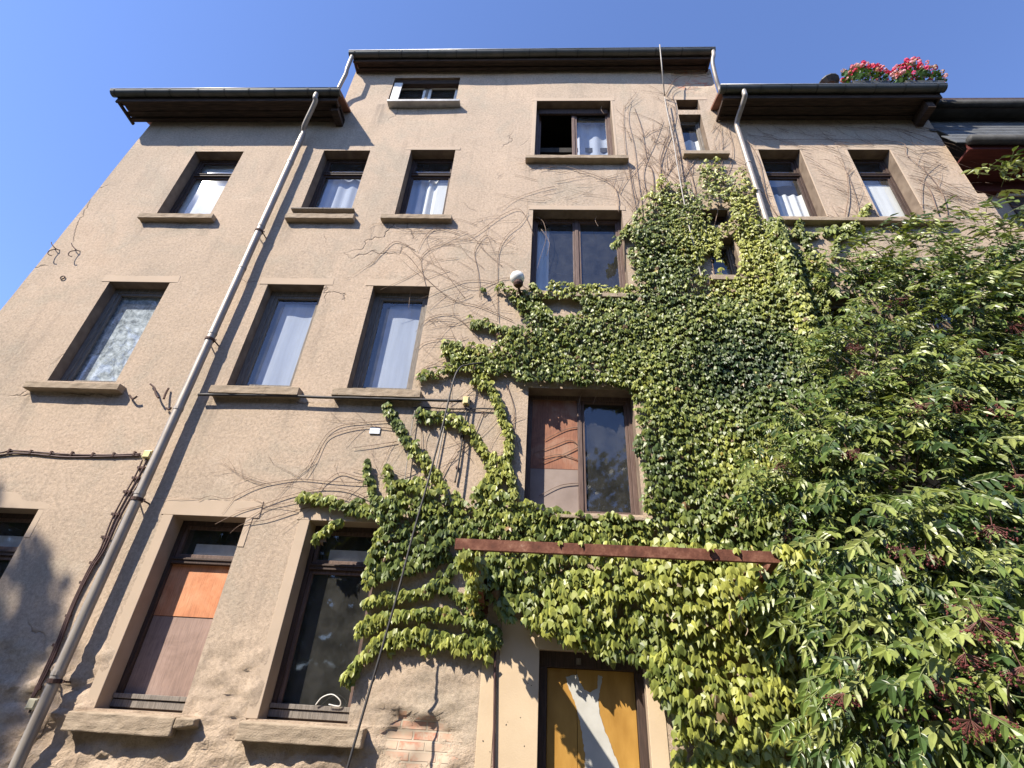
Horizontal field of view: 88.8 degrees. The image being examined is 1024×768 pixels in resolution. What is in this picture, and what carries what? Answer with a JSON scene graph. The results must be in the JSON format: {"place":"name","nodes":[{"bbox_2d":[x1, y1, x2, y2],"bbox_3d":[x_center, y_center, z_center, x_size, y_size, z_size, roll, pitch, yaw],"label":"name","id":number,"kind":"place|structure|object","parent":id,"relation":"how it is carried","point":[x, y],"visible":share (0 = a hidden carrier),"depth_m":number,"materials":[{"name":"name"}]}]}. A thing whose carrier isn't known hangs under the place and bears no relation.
{"place":"outdoors","nodes":[
{"label":"outdoors","id":0,"kind":"place"},
{"bbox_2d":[0,0,1023,309],"label":"sky","id":1,"kind":"structure","parent":0,"point":[63,132],"materials":[{"name":"blue"}]},
{"bbox_2d":[928,98,1023,252],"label":"neighbour house","id":2,"kind":"structure","parent":0,"point":[990,130],"depth_m":9.89,"materials":[{"name":"paint"}]},
{"bbox_2d":[1006,197,1023,224],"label":"window","id":3,"kind":"structure","parent":2,"relation":"in","point":[1012,204],"depth_m":9.66,"materials":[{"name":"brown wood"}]},
{"label":"ground","id":4,"kind":"structure","parent":0,"visible":0},
{"bbox_2d":[0,47,1023,767],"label":"apartment house","id":5,"kind":"structure","parent":4,"relation":"on","point":[218,239],"depth_m":7.79,"materials":[{"name":"paint"}]},
{"bbox_2d":[0,513,35,560],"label":"window","id":6,"kind":"structure","parent":5,"relation":"in","point":[9,545],"depth_m":6.69,"materials":[{"name":"brown wood"}]},
{"bbox_2d":[24,698,38,712],"bbox_3d":[-4.913,3.292,5.352,0.140,0.125,0.067,1,-33,3],"label":"junction box","id":7,"kind":"object","parent":5,"relation":"attached to","point":[31,704],"visible":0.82,"depth_m":5.33,"materials":[{"name":"beige plastic"}]},
{"bbox_2d":[0,449,140,457],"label":"cable","id":8,"kind":"object","parent":5,"relation":"attached to","point":[71,454],"visible":1,"depth_m":6.90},
{"bbox_2d":[30,459,146,697],"bbox_3d":[-4.870,2.121,6.118,0.204,2.684,0.039,1,-33,3],"label":"cable","id":9,"kind":"object","parent":5,"relation":"attached to","point":[67,616],"visible":0.94,"depth_m":6.06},
{"bbox_2d":[22,289,165,393],"bbox_3d":[-6.178,-0.740,8.100,1.416,2.154,0.395,1,-33,3],"label":"window","id":10,"kind":"structure","parent":5,"relation":"in","point":[107,348],"depth_m":8.22,"materials":[{"name":"grey wood"}]},
{"bbox_2d":[141,450,152,459],"bbox_3d":[-4.782,0.939,6.856,0.150,0.135,0.067,1,-33,3],"label":"junction box","id":11,"kind":"object","parent":5,"relation":"attached to","point":[146,454],"visible":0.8,"depth_m":6.83,"materials":[{"name":"plastic"}]},
{"bbox_2d":[60,521,243,737],"bbox_3d":[-3.737,2.624,5.911,1.319,2.229,0.496,1,-33,3],"label":"window","id":12,"kind":"structure","parent":5,"relation":"in","point":[162,664],"depth_m":5.89,"materials":[{"name":"brown wood"}]},
{"bbox_2d":[150,383,158,398],"bbox_3d":[-5.046,0.097,7.378,0.291,0.280,0.033,-5,-34,14],"label":"iron stub","id":13,"kind":"object","parent":5,"relation":"attached to","point":[155,392],"visible":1,"depth_m":7.35,"materials":[{"name":"metal"}]},
{"bbox_2d":[137,160,238,222],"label":"window","id":14,"kind":"structure","parent":5,"relation":"in","point":[195,203],"depth_m":10.24,"materials":[{"name":"white fabric"}]},
{"bbox_2d":[208,292,321,398],"bbox_3d":[-3.523,-0.599,8.063,1.280,2.159,0.656,1,-33,3],"label":"window","id":15,"kind":"structure","parent":5,"relation":"in","point":[280,364],"depth_m":8.10,"materials":[{"name":"grey wood"}]},
{"bbox_2d":[234,526,377,748],"bbox_3d":[-2.008,2.663,5.818,1.257,2.225,0.499,1,-33,3],"label":"window","id":16,"kind":"structure","parent":5,"relation":"in","point":[339,562],"depth_m":5.46,"materials":[{"name":"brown wood"}]},
{"bbox_2d":[284,159,366,222],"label":"window","id":17,"kind":"structure","parent":5,"relation":"in","point":[331,194],"depth_m":10.12,"materials":[{"name":"white fabric"}]},
{"bbox_2d":[198,393,461,401],"bbox_3d":[-2.520,0.186,7.175,3.689,0.063,0.040,1,-33,3],"label":"conduit","id":18,"kind":"object","parent":5,"relation":"attached to","point":[336,397],"visible":1,"depth_m":7.16,"materials":[{"name":"grey metal"}]},
{"bbox_2d":[369,427,380,433],"bbox_3d":[-1.830,0.620,6.979,0.140,0.100,0.012,1,-33,3],"label":"metal plate","id":19,"kind":"object","parent":5,"relation":"attached to","point":[374,430],"visible":1,"depth_m":6.97,"materials":[{"name":"metal"}]},
{"bbox_2d":[331,293,428,401],"bbox_3d":[-1.805,-0.617,7.886,1.240,2.147,0.443,2,-33,3],"label":"window","id":20,"kind":"structure","parent":5,"relation":"in","point":[397,361],"depth_m":8.01,"materials":[{"name":"grey wood"}]},
{"bbox_2d":[384,411,414,629],"bbox_3d":[-1.352,1.669,6.240,0.104,3.107,0.012,1,-33,3],"label":"cable","id":21,"kind":"object","parent":5,"relation":"attached to","point":[403,490],"visible":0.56,"depth_m":6.58,"materials":[{"name":"grey plastic"}]},
{"bbox_2d":[346,362,482,767],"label":"cable","id":22,"kind":"object","parent":5,"relation":"attached to","point":[379,656],"visible":1,"depth_m":5.54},
{"bbox_2d":[380,159,453,223],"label":"window","id":23,"kind":"structure","parent":5,"relation":"in","point":[424,201],"depth_m":10.04,"materials":[{"name":"white fabric"}]},
{"bbox_2d":[387,80,460,108],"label":"window","id":24,"kind":"structure","parent":5,"relation":"in","point":[394,102],"depth_m":11.62,"materials":[{"name":"grey wood"}]},
{"bbox_2d":[431,413,447,485],"bbox_3d":[-0.959,0.945,6.713,0.109,1.308,0.018,1,-33,3],"label":"cable","id":25,"kind":"object","parent":5,"relation":"attached to","point":[440,447],"visible":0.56,"depth_m":6.79,"materials":[{"name":"grey plastic"}]},
{"bbox_2d":[413,407,494,409],"bbox_3d":[-0.727,0.333,7.096,1.239,0.040,0.020,1,-33,3],"label":"cable","id":26,"kind":"object","parent":5,"relation":"attached to","point":[455,408],"visible":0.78,"depth_m":7.09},
{"bbox_2d":[454,407,467,482],"bbox_3d":[-0.661,0.780,6.818,0.070,1.086,0.040,1,-33,3],"label":"cable","id":27,"kind":"object","parent":5,"relation":"attached to","point":[462,437],"visible":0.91,"depth_m":6.74,"materials":[{"name":"grey plastic"}]},
{"bbox_2d":[462,396,470,406],"bbox_3d":[-0.625,0.243,7.145,0.130,0.145,0.067,1,-33,3],"label":"junction box","id":28,"kind":"object","parent":5,"relation":"attached to","point":[466,400],"visible":0.96,"depth_m":7.13,"materials":[{"name":"plastic"}]},
{"bbox_2d":[492,650,495,767],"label":"conduit","id":29,"kind":"object","parent":5,"relation":"attached to","point":[494,714],"visible":0.83,"depth_m":5.20,"materials":[{"name":"grey metal"}]},
{"bbox_2d":[510,271,524,298],"bbox_3d":[0.084,-1.571,8.138,0.235,0.365,0.317,1,-33,3],"label":"wall lamp","id":30,"kind":"object","parent":5,"relation":"attached to","point":[517,278],"visible":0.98,"depth_m":8.05,"materials":[{"name":"white glass"}]},
{"bbox_2d":[152,72,897,767],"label":"climbing creeper","id":31,"kind":"object","parent":5,"relation":"attached to","point":[666,668],"visible":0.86,"depth_m":6.27,"materials":[{"name":"green plant"}]},
{"bbox_2d":[525,109,628,163],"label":"window","id":32,"kind":"structure","parent":5,"relation":"in","point":[596,137],"depth_m":10.90,"materials":[{"name":"brown wood"}]},
{"bbox_2d":[525,219,633,301],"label":"window","id":33,"kind":"structure","parent":5,"relation":"in","point":[540,278],"depth_m":9.00,"materials":[{"name":"brown wood"}]},
{"bbox_2d":[524,395,645,523],"bbox_3d":[0.892,0.899,6.801,1.492,1.872,0.404,1,-33,3],"label":"window","id":34,"kind":"structure","parent":5,"relation":"in","point":[549,415],"depth_m":6.95,"materials":[{"name":"brown wood"}]},
{"bbox_2d":[537,651,649,767],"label":"door","id":35,"kind":"structure","parent":5,"relation":"in","point":[603,711],"depth_m":5.31,"materials":[{"name":"yellow wood"}]},
{"bbox_2d":[455,538,782,613],"bbox_3d":[1.002,1.996,5.228,3.039,0.483,1.299,1,-33,3],"label":"canopy frame","id":36,"kind":"object","parent":5,"relation":"attached to","point":[769,561],"visible":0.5,"depth_m":4.77,"materials":[{"name":"metal"}]},
{"bbox_2d":[659,44,664,95],"bbox_3d":[3.192,-6.705,11.169,0.057,1.214,0.477,-3,-33,11],"label":"aerial rod","id":37,"kind":"object","parent":5,"relation":"attached to","point":[662,69],"visible":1,"depth_m":10.98,"materials":[{"name":"grey metal"}]},
{"bbox_2d":[664,97,701,275],"bbox_3d":[3.047,-3.788,9.476,0.062,5.177,0.024,1,-33,3],"label":"cable","id":38,"kind":"object","parent":5,"relation":"attached to","point":[680,181],"visible":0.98,"depth_m":9.42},
{"bbox_2d":[678,107,696,109],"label":"vent window","id":39,"kind":"structure","parent":5,"relation":"in","point":[679,108],"depth_m":11.14,"materials":[{"name":"brown wood"}]},
{"bbox_2d":[680,122,729,158],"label":"window","id":40,"kind":"structure","parent":5,"relation":"in","point":[694,150],"depth_m":9.90,"materials":[{"name":"grey wood"}]},
{"bbox_2d":[701,216,726,224],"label":"vent window","id":41,"kind":"structure","parent":5,"relation":"in","point":[719,220],"depth_m":9.25,"materials":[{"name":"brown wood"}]},
{"bbox_2d":[709,245,767,284],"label":"window","id":42,"kind":"structure","parent":5,"relation":"in","point":[730,273],"depth_m":8.57,"materials":[{"name":"beige stone"}]},
{"bbox_2d":[819,73,839,82],"bbox_3d":[6.340,-5.988,10.442,0.380,0.120,0.370,1,-33,3],"label":"plant pot","id":43,"kind":"object","parent":5,"relation":"on","point":[832,78],"visible":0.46,"depth_m":10.34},
{"bbox_2d":[691,119,1019,256],"bbox_3d":[6.111,-3.928,9.566,5.559,4.542,0.021,1,-33,3],"label":"dead vine","id":44,"kind":"object","parent":5,"relation":"attached to","point":[921,190],"visible":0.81,"depth_m":9.54,"materials":[{"name":"brown plant"}]},
{"bbox_2d":[761,159,953,226],"bbox_3d":[5.963,-3.449,9.538,2.832,2.137,0.646,1,-33,3],"label":"window","id":45,"kind":"structure","parent":5,"relation":"in","point":[792,205],"depth_m":9.53,"materials":[{"name":"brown wood"}]},
{"bbox_2d":[816,301,916,402],"bbox_3d":[4.871,-0.443,7.597,1.135,2.070,0.540,1,-33,3],"label":"window","id":46,"kind":"structure","parent":5,"relation":"in","point":[835,305],"depth_m":8.11,"materials":[{"name":"brown wood"}]},
{"bbox_2d":[840,60,895,82],"bbox_3d":[7.033,-6.138,10.425,0.987,0.949,0.518,1,-33,3],"label":"flower box","id":47,"kind":"object","parent":5,"relation":"on","point":[857,73],"visible":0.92,"depth_m":10.30,"materials":[{"name":"pink plant"}]},
{"bbox_2d":[852,159,911,215],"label":"window","id":48,"kind":"structure","parent":5,"relation":"in","point":[888,200],"depth_m":9.67,"materials":[{"name":"white fabric"}]},
{"bbox_2d":[891,56,947,82],"bbox_3d":[8.036,-6.135,10.380,1.034,1.017,0.486,1,-33,3],"label":"flower box","id":49,"kind":"object","parent":5,"relation":"on","point":[906,74],"visible":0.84,"depth_m":10.27,"materials":[{"name":"pink plant"}]},
{"bbox_2d":[727,146,1023,767],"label":"elder shrub","id":50,"kind":"object","parent":4,"relation":"on","point":[951,695],"visible":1,"depth_m":4.42,"materials":[{"name":"green plant"}]}
]}

